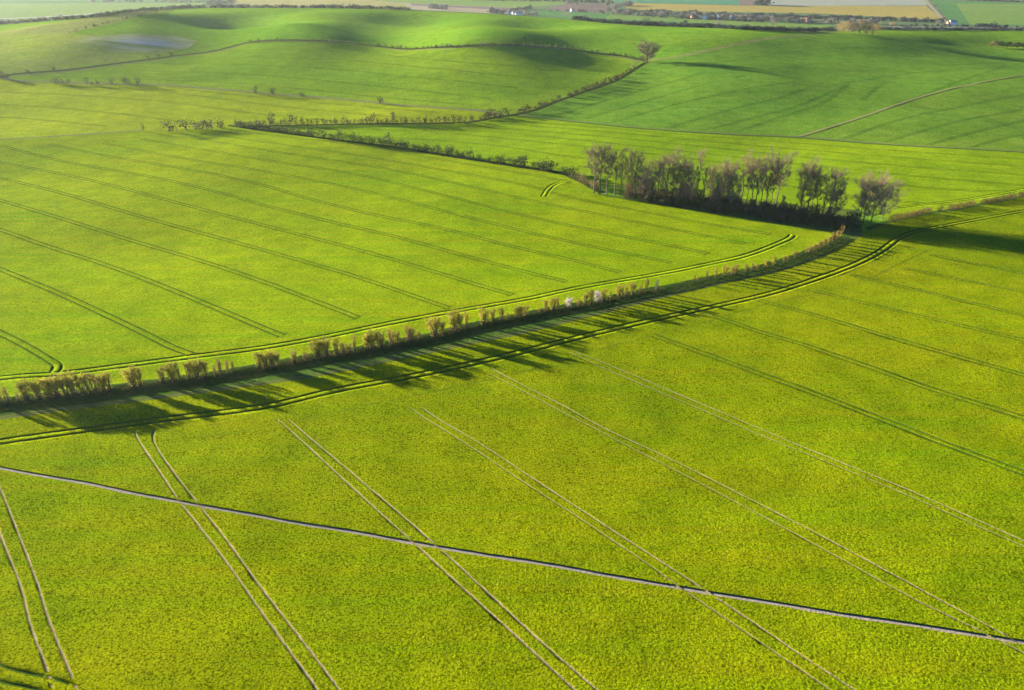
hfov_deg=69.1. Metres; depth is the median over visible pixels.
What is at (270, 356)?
hedge bush
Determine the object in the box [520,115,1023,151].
field verge
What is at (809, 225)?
copse floor
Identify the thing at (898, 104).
grass track
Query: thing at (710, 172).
bare tree
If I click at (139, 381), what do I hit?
hedge bush
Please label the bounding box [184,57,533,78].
wheel track
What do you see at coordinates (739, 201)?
undergrowth shrub
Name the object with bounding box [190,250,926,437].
wheel track
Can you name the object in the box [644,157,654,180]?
bare tree
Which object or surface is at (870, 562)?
wheel track
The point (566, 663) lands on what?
wheel track
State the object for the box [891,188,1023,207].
wheel track
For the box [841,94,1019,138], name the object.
wheel track
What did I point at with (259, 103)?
wheel track
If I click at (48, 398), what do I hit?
bramble patch
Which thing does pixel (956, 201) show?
wheel track
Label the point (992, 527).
wheel track
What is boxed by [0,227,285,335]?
wheel track
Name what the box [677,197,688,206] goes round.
undergrowth shrub
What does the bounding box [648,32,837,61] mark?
field verge
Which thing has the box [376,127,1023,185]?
wheel track
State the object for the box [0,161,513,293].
wheel track
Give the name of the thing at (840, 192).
tree
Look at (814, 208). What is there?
undergrowth shrub
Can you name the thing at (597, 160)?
wheel track
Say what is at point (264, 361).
hedge bush
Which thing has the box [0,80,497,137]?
crop field
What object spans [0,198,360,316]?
wheel track
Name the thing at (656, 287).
hedge bush
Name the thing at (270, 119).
field bush
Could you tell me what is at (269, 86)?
wheel track
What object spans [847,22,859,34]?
clump tree
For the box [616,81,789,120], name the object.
wheel track
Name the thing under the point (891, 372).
wheel track
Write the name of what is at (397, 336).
hedge bush
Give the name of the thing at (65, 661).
wheel track
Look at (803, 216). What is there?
undergrowth shrub
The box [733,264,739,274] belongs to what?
hedge bush
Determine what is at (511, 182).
wheel track
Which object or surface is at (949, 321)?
wheel track
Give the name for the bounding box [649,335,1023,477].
wheel track
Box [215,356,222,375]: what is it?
hedge bush
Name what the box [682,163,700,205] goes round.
bare tree
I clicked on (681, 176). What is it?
bare tree
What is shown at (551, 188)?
wheel track
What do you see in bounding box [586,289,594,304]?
hedge bush
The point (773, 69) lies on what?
crop field
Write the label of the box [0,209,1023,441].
wheel track
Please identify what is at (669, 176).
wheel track
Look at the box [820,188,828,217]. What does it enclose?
ivy tree
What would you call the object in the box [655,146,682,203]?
bare tree
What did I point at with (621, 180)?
ivy tree
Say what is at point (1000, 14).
vale field
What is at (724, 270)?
hedge bush
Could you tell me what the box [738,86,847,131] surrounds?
wheel track
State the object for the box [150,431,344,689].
wheel track
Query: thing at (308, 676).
wheel track
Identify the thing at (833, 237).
hedge bush
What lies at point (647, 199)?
undergrowth shrub
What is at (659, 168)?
bare tree
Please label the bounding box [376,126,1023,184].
wheel track
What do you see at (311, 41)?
field verge
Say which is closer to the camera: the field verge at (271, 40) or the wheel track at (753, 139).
the wheel track at (753, 139)
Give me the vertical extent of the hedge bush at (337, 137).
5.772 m
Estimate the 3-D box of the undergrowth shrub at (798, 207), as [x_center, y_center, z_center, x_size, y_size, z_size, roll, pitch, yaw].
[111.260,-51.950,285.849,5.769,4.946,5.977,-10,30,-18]
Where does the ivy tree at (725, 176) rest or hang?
on the copse floor
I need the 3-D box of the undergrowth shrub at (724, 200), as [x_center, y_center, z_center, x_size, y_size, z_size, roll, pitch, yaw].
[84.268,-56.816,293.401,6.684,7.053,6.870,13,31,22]
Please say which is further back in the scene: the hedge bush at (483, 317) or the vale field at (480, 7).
the vale field at (480, 7)
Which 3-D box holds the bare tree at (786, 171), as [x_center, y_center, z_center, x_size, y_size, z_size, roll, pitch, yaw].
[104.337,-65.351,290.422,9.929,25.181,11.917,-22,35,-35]
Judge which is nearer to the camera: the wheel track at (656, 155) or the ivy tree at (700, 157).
the ivy tree at (700, 157)
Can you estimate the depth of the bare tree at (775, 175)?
287.84 m
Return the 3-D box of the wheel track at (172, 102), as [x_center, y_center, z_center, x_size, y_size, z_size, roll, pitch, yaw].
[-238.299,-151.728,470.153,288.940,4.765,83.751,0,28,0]
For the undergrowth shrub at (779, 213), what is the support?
on the copse floor
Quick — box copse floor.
[597,184,861,235]
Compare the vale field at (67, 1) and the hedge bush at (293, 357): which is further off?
the vale field at (67, 1)
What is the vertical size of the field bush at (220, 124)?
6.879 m
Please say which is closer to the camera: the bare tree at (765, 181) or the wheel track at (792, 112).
the bare tree at (765, 181)
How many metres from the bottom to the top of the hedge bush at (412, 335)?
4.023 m
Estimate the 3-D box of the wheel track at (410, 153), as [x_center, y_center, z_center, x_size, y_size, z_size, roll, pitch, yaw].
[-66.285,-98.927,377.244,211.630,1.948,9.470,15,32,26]
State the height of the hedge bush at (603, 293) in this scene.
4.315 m
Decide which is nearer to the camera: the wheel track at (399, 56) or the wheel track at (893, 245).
the wheel track at (893, 245)
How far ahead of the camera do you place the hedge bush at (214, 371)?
169.33 m
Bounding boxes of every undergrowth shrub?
[623,182,633,192]
[623,189,633,199]
[624,174,641,186]
[631,176,644,193]
[644,191,656,200]
[655,189,664,200]
[663,194,672,203]
[669,194,678,203]
[673,187,691,199]
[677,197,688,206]
[686,199,696,207]
[691,186,703,198]
[695,194,709,202]
[695,201,701,207]
[707,185,726,197]
[709,202,721,211]
[718,194,733,206]
[721,201,733,213]
[729,195,748,209]
[744,206,753,215]
[747,198,756,205]
[751,204,759,213]
[757,199,771,210]
[761,199,777,213]
[764,207,776,219]
[771,207,784,219]
[776,204,792,215]
[783,201,798,215]
[784,212,793,222]
[795,212,808,222]
[796,203,809,213]
[799,207,810,215]
[808,203,823,213]
[809,211,820,219]
[829,212,841,224]
[837,219,847,228]
[838,215,851,222]
[843,218,856,229]
[846,208,862,224]
[852,224,859,231]
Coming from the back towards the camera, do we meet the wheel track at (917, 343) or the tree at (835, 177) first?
the tree at (835, 177)
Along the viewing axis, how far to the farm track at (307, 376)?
174.74 m
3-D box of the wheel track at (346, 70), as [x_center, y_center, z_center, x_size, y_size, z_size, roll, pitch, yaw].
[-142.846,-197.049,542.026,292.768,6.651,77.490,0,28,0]
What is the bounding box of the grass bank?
[0,235,853,415]
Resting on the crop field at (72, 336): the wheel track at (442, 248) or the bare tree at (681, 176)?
the wheel track at (442, 248)
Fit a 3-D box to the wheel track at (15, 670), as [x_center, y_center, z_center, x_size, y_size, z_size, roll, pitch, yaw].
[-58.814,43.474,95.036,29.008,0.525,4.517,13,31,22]
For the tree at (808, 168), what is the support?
on the copse floor
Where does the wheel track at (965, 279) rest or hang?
on the crop field at (142, 592)
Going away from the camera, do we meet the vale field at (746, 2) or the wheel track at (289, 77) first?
the wheel track at (289, 77)
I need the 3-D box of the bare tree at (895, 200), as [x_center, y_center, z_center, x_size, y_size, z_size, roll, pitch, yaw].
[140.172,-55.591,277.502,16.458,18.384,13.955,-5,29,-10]
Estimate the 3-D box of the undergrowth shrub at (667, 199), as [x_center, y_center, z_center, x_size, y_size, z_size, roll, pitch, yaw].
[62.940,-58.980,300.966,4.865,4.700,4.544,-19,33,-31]
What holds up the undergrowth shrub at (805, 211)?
on the copse floor
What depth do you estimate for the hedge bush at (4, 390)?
158.04 m
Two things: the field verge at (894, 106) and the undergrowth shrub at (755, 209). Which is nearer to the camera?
the undergrowth shrub at (755, 209)
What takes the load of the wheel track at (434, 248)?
on the crop field at (72, 336)
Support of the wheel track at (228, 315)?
on the crop field at (72, 336)
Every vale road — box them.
[884,26,1021,27]
[924,0,946,23]
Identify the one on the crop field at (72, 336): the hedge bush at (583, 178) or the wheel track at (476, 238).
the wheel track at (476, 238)
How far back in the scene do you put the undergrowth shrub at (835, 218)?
274.97 m
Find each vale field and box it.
[0,0,228,2]
[0,3,228,21]
[0,12,103,18]
[233,0,407,7]
[378,0,563,7]
[380,2,524,14]
[411,3,512,9]
[524,10,830,30]
[547,3,611,11]
[605,14,830,27]
[613,0,739,4]
[625,3,938,18]
[740,0,755,4]
[768,0,926,5]
[932,0,1023,25]
[956,3,1023,24]
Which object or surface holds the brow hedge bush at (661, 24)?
on the ground at (835, 23)
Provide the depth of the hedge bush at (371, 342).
179.75 m
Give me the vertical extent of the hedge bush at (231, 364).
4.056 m
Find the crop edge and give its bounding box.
[0,466,1023,640]
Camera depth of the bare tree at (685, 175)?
297.39 m
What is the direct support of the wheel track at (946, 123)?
on the crop field at (990, 91)
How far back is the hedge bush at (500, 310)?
195.23 m
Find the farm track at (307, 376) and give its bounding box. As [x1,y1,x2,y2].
[0,233,863,419]
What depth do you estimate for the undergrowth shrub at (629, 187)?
312.74 m
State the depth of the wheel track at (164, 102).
479.13 m
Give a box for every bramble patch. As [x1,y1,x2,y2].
[2,388,112,405]
[166,367,257,383]
[262,354,345,369]
[352,336,421,353]
[722,237,839,276]
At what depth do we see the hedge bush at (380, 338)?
180.84 m
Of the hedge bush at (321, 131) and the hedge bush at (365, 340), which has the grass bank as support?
the hedge bush at (365, 340)
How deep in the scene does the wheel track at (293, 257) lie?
258.25 m
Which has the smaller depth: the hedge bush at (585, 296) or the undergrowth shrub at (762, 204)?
the hedge bush at (585, 296)
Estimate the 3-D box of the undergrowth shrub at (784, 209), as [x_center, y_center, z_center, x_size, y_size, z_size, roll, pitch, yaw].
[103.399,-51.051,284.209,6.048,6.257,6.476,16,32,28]
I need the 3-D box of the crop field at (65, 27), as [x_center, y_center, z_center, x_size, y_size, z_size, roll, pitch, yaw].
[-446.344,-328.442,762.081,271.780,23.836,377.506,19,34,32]
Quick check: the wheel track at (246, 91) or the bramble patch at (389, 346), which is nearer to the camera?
the bramble patch at (389, 346)
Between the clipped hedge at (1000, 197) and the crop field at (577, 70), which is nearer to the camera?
the clipped hedge at (1000, 197)
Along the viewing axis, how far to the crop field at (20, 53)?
599.40 m
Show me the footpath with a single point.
(583, 571)
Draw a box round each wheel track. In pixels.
[0,78,500,113]
[0,91,351,121]
[0,92,346,122]
[0,104,201,124]
[0,105,198,125]
[0,116,103,125]
[0,117,104,126]
[0,145,566,280]
[0,146,564,282]
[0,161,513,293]
[0,163,510,295]
[0,176,451,307]
[0,178,447,309]
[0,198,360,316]
[0,201,355,319]
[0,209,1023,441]
[0,211,1023,447]
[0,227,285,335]
[0,230,280,337]
[0,234,791,378]
[0,235,798,381]
[0,265,196,353]
[0,269,187,356]
[0,328,66,372]
[0,334,57,372]
[0,478,81,689]
[0,521,57,689]
[0,656,92,689]
[0,674,60,689]
[1,233,858,416]
[47,144,618,273]
[51,77,471,105]
[51,143,620,271]
[53,76,472,105]
[69,85,452,121]
[71,85,452,120]
[79,71,489,98]
[102,143,668,263]
[105,142,671,262]
[131,64,515,88]
[132,64,516,87]
[132,430,323,689]
[138,139,706,254]
[142,138,707,252]
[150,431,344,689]
[152,71,487,97]
[165,87,436,112]
[169,87,437,112]
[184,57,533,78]
[190,57,531,77]
[190,138,743,244]
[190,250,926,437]
[194,137,744,242]
[208,134,769,235]
[210,133,770,233]
[218,49,557,69]
[227,130,561,180]
[229,49,559,69]
[231,129,563,179]
[263,130,960,205]
[263,131,956,206]
[275,419,580,689]
[287,419,601,689]
[305,128,1021,192]
[307,127,1019,191]
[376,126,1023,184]
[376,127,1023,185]
[407,407,834,689]
[411,124,1023,174]
[411,125,1023,175]
[420,407,859,689]
[455,123,1023,166]
[456,124,1023,167]
[489,374,1023,655]
[490,120,1020,158]
[490,121,1023,159]
[491,368,1020,643]
[539,180,570,196]
[544,182,567,196]
[568,352,1023,548]
[572,350,1023,542]
[577,166,768,190]
[578,165,769,189]
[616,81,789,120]
[620,81,795,120]
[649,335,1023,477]
[653,333,1023,472]
[665,83,818,127]
[683,47,882,67]
[698,312,1023,421]
[699,83,847,130]
[701,311,1023,416]
[704,84,848,130]
[736,85,845,130]
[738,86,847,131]
[751,298,1023,377]
[754,297,1023,374]
[811,290,1023,342]
[814,289,1023,339]
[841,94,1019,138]
[843,95,1020,139]
[848,275,1023,316]
[849,273,1023,314]
[883,109,1018,141]
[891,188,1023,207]
[894,190,1023,208]
[903,268,1023,294]
[905,267,1023,292]
[929,254,1023,274]
[930,253,1023,272]
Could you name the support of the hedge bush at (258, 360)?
on the grass bank
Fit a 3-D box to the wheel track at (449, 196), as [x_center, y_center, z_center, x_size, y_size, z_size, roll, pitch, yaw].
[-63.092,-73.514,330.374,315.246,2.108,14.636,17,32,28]
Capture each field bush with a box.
[50,76,60,83]
[155,121,176,130]
[174,119,192,130]
[190,118,200,129]
[200,118,217,129]
[215,120,223,127]
[263,111,274,123]
[367,112,377,120]
[382,129,393,140]
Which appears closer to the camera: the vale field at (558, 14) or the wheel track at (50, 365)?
the wheel track at (50, 365)
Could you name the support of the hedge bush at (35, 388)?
on the grass bank
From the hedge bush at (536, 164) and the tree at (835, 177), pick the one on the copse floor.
the tree at (835, 177)
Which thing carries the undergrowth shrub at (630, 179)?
on the copse floor
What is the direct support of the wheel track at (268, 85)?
on the crop field at (577, 70)
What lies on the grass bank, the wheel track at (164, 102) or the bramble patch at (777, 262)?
the bramble patch at (777, 262)
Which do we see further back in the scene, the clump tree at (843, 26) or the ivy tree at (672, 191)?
the clump tree at (843, 26)
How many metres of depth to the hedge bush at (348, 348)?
178.22 m
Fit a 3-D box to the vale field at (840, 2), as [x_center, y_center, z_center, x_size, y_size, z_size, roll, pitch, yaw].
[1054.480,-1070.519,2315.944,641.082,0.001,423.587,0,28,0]
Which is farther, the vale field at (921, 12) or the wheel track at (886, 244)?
the vale field at (921, 12)
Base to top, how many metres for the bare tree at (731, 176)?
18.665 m
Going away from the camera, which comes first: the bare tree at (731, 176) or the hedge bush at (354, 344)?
the hedge bush at (354, 344)
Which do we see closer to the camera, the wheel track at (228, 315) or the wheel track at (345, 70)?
the wheel track at (228, 315)
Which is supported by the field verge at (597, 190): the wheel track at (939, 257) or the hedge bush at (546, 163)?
the hedge bush at (546, 163)
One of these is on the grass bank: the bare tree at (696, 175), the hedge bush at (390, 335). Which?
the hedge bush at (390, 335)
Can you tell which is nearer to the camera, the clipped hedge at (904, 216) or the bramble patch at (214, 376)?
the bramble patch at (214, 376)
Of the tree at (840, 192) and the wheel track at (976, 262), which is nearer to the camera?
the wheel track at (976, 262)
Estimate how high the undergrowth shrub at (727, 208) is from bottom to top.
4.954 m
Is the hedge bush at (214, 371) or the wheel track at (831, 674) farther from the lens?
the hedge bush at (214, 371)
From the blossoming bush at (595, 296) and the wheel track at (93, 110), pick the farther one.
the wheel track at (93, 110)
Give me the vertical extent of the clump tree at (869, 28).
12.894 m
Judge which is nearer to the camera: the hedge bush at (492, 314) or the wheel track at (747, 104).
the hedge bush at (492, 314)
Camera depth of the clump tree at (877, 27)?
708.59 m
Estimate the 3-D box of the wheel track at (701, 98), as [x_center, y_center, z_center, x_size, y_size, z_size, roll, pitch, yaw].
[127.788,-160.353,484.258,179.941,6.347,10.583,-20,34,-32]
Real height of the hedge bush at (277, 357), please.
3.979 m
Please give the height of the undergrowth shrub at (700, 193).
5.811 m
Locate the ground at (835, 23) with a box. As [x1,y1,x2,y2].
[0,0,1023,31]
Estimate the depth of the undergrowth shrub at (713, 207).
290.44 m
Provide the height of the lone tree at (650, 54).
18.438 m
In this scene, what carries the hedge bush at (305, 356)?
on the grass bank
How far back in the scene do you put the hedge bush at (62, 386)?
160.00 m
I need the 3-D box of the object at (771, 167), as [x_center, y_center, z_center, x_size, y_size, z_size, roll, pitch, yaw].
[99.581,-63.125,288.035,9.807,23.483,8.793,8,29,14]
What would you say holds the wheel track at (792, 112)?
on the crop field at (773, 69)
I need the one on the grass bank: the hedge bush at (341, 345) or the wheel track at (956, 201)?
the hedge bush at (341, 345)
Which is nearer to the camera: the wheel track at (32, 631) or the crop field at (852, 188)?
the wheel track at (32, 631)
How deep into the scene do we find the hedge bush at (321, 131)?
395.83 m
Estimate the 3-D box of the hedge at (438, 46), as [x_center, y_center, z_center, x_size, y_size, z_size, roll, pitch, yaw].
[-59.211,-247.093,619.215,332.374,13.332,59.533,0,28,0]
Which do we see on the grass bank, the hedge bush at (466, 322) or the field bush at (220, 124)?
the hedge bush at (466, 322)
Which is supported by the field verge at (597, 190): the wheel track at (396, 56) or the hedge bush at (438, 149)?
the hedge bush at (438, 149)
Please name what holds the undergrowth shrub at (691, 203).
on the copse floor
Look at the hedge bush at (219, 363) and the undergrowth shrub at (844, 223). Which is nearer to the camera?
the hedge bush at (219, 363)
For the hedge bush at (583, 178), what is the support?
on the field verge at (597, 190)
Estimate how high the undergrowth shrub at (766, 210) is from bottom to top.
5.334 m
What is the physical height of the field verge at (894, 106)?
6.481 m
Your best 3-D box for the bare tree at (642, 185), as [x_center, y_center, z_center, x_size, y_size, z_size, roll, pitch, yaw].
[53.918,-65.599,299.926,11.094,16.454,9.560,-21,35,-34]
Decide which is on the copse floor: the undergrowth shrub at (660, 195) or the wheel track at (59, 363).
the undergrowth shrub at (660, 195)
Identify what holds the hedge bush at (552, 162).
on the field verge at (597, 190)
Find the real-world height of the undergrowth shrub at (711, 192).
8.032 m
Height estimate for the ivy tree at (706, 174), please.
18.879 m
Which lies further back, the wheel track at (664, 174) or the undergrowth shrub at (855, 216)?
the wheel track at (664, 174)
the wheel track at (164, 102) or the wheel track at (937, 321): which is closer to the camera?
the wheel track at (937, 321)
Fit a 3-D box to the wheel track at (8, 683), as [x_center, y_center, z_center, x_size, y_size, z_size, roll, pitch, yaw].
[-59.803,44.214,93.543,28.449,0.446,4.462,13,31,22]
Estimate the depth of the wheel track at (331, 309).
242.72 m
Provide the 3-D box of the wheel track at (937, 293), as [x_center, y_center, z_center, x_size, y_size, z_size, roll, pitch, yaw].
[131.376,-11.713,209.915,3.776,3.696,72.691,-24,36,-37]
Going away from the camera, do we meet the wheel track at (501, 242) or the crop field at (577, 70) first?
the wheel track at (501, 242)
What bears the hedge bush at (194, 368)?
on the grass bank
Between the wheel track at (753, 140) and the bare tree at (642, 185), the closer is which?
the bare tree at (642, 185)
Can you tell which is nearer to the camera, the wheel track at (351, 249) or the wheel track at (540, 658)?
the wheel track at (540, 658)
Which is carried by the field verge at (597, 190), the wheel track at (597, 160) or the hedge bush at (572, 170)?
the hedge bush at (572, 170)
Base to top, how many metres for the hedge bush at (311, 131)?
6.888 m
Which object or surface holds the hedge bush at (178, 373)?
on the grass bank
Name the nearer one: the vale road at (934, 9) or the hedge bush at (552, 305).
the hedge bush at (552, 305)
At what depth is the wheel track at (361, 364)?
174.60 m
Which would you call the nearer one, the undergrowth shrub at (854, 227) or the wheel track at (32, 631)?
the wheel track at (32, 631)
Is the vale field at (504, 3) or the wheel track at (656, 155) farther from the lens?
the vale field at (504, 3)
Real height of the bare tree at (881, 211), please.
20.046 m
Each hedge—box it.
[248,38,643,60]
[888,207,933,220]
[946,200,976,210]
[979,193,1018,203]
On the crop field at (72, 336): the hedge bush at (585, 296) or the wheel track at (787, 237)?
the wheel track at (787, 237)
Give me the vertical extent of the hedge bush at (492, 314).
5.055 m
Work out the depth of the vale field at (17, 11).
2037.29 m
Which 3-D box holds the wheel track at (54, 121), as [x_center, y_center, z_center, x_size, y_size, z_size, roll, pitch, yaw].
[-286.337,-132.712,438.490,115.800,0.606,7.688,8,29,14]
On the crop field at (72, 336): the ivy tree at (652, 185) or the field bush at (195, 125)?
the field bush at (195, 125)
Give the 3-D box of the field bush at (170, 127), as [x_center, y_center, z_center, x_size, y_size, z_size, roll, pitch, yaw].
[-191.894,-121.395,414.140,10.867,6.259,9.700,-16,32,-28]
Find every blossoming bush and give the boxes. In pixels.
[564,298,572,308]
[593,291,601,302]
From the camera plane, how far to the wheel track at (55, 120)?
434.80 m
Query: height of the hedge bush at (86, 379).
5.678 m
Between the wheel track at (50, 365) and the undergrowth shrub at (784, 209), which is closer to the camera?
the wheel track at (50, 365)
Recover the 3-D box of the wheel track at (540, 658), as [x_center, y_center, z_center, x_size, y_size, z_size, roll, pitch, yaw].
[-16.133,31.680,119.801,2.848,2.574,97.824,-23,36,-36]
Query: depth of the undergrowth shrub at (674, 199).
300.59 m
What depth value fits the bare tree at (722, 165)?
293.68 m
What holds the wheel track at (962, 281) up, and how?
on the crop field at (142, 592)
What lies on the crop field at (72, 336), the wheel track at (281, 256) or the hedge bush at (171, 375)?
the wheel track at (281, 256)
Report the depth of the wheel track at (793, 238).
195.67 m
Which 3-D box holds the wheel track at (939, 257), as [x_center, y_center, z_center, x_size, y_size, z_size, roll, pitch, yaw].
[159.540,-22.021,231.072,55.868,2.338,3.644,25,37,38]
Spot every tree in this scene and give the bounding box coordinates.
[582,143,608,193]
[591,140,612,194]
[603,149,616,194]
[604,143,628,195]
[618,162,626,195]
[623,154,635,189]
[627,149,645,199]
[633,39,662,61]
[633,166,653,201]
[643,165,662,202]
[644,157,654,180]
[651,155,668,190]
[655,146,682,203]
[667,166,681,204]
[671,151,696,205]
[681,163,694,199]
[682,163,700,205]
[695,147,706,205]
[698,165,711,203]
[704,164,719,195]
[708,167,729,201]
[716,159,734,196]
[720,155,740,198]
[726,168,748,202]
[738,148,755,198]
[744,159,760,203]
[745,153,769,205]
[752,159,768,207]
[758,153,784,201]
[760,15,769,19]
[760,162,772,206]
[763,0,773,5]
[769,145,798,207]
[769,162,784,204]
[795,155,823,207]
[799,163,826,208]
[811,178,820,206]
[813,170,830,210]
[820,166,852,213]
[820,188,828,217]
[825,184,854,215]
[836,21,852,31]
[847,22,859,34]
[849,168,900,222]
[850,20,869,35]
[859,183,870,219]
[860,23,873,35]
[860,167,897,222]
[866,21,883,35]
[872,167,908,219]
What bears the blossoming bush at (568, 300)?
on the grass bank
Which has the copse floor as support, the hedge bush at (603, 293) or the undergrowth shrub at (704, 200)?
the undergrowth shrub at (704, 200)
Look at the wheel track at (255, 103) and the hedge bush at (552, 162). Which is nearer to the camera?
the hedge bush at (552, 162)
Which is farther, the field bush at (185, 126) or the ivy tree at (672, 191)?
the field bush at (185, 126)
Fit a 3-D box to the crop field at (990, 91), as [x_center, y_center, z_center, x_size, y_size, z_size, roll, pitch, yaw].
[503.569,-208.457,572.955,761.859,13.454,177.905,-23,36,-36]
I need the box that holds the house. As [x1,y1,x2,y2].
[949,19,957,24]
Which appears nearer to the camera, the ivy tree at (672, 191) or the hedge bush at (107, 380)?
the hedge bush at (107, 380)
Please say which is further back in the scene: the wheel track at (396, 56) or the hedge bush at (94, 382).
the wheel track at (396, 56)
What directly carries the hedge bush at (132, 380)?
on the grass bank
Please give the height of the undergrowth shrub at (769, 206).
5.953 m
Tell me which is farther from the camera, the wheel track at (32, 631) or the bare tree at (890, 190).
the bare tree at (890, 190)
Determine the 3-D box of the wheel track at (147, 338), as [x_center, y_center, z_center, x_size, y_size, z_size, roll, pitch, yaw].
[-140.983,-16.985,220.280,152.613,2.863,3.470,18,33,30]
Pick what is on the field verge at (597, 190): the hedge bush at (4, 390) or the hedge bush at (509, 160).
the hedge bush at (509, 160)
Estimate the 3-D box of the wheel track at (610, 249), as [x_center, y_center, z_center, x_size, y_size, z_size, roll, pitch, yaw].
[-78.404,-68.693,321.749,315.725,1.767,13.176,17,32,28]
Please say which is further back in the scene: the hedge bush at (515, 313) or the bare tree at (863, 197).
the bare tree at (863, 197)
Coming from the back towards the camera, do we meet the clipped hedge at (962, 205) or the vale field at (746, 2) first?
the vale field at (746, 2)
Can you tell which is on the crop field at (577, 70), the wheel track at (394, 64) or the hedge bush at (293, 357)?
the wheel track at (394, 64)
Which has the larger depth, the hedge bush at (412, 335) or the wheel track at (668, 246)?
the wheel track at (668, 246)
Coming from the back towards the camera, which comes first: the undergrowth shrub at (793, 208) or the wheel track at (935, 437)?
the undergrowth shrub at (793, 208)
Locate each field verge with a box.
[0,40,642,79]
[0,130,143,138]
[1,39,645,77]
[1,78,504,114]
[227,125,604,192]
[237,62,647,126]
[516,115,1023,152]
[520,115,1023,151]
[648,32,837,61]
[797,75,1023,136]
[864,195,1023,229]
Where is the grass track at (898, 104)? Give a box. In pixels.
[798,74,1023,135]
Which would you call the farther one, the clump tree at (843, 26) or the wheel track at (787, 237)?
the clump tree at (843, 26)
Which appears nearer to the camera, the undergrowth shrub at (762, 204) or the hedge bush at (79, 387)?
the hedge bush at (79, 387)
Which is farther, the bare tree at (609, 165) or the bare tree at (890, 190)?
the bare tree at (609, 165)
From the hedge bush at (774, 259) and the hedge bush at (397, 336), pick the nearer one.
the hedge bush at (397, 336)
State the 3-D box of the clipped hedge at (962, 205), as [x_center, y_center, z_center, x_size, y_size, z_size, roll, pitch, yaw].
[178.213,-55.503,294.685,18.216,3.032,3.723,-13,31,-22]
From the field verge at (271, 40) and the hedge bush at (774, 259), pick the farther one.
the field verge at (271, 40)
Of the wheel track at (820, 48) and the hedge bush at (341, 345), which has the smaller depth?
the hedge bush at (341, 345)
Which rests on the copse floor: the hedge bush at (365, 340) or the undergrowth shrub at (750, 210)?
the undergrowth shrub at (750, 210)
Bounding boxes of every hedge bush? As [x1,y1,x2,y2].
[0,386,9,403]
[13,374,30,402]
[25,378,42,400]
[35,376,52,399]
[42,372,61,398]
[52,372,68,397]
[60,369,77,396]
[71,371,84,395]
[77,372,92,394]
[88,372,97,393]
[91,370,106,393]
[100,370,113,391]
[114,365,138,388]
[130,365,142,387]
[154,365,167,384]
[162,358,178,382]
[173,363,180,381]
[181,360,191,381]
[183,356,203,380]
[196,360,209,378]
[211,364,216,376]
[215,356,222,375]
[224,359,228,375]
[230,360,234,372]
[252,351,263,369]
[259,352,269,369]
[263,348,276,367]
[274,351,279,366]
[288,349,297,363]
[301,351,308,360]
[304,127,317,136]
[307,338,323,357]
[316,335,331,357]
[318,128,327,137]
[332,336,338,356]
[335,131,343,139]
[338,342,344,354]
[345,341,351,353]
[347,131,355,141]
[352,336,355,352]
[361,331,370,350]
[364,327,377,349]
[372,327,386,348]
[387,328,393,345]
[392,330,401,344]
[403,326,411,342]
[408,328,415,341]
[423,315,443,337]
[431,144,443,154]
[439,320,446,335]
[445,144,459,155]
[446,306,462,331]
[457,314,463,330]
[463,147,475,158]
[464,311,468,329]
[477,306,490,325]
[489,307,495,323]
[497,307,504,321]
[504,157,516,164]
[510,157,531,166]
[513,307,519,318]
[515,305,523,318]
[522,303,529,316]
[535,156,547,169]
[538,160,553,170]
[541,161,558,171]
[543,299,547,312]
[548,297,557,311]
[564,165,578,178]
[578,173,590,183]
[582,292,589,305]
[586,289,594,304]
[591,178,603,188]
[600,288,607,301]
[615,283,626,298]
[629,281,636,294]
[644,277,649,291]
[654,278,659,290]
[658,21,667,25]
[722,264,730,276]
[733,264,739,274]
[763,259,769,266]
[772,256,777,264]
[831,232,836,242]
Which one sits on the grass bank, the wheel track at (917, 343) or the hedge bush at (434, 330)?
the hedge bush at (434, 330)
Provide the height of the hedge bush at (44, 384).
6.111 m
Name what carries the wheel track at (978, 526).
on the crop field at (142, 592)
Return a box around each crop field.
[0,8,1023,232]
[0,10,170,35]
[0,33,196,75]
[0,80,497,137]
[0,126,847,397]
[0,198,1023,689]
[10,41,644,114]
[251,116,1023,221]
[521,33,1023,135]
[804,76,1023,150]
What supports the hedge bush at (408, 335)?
on the grass bank
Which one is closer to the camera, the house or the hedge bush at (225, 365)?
the hedge bush at (225, 365)
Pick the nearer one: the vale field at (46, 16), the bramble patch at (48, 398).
the bramble patch at (48, 398)
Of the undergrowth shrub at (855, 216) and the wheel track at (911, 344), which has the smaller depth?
the wheel track at (911, 344)
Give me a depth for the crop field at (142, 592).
127.08 m
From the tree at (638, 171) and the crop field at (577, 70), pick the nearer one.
the tree at (638, 171)
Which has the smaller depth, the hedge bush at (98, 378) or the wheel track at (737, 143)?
the hedge bush at (98, 378)
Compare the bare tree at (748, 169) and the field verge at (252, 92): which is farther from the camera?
the field verge at (252, 92)
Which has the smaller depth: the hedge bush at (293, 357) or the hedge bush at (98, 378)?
the hedge bush at (98, 378)
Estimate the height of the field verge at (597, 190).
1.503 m
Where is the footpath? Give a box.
[0,467,1023,643]

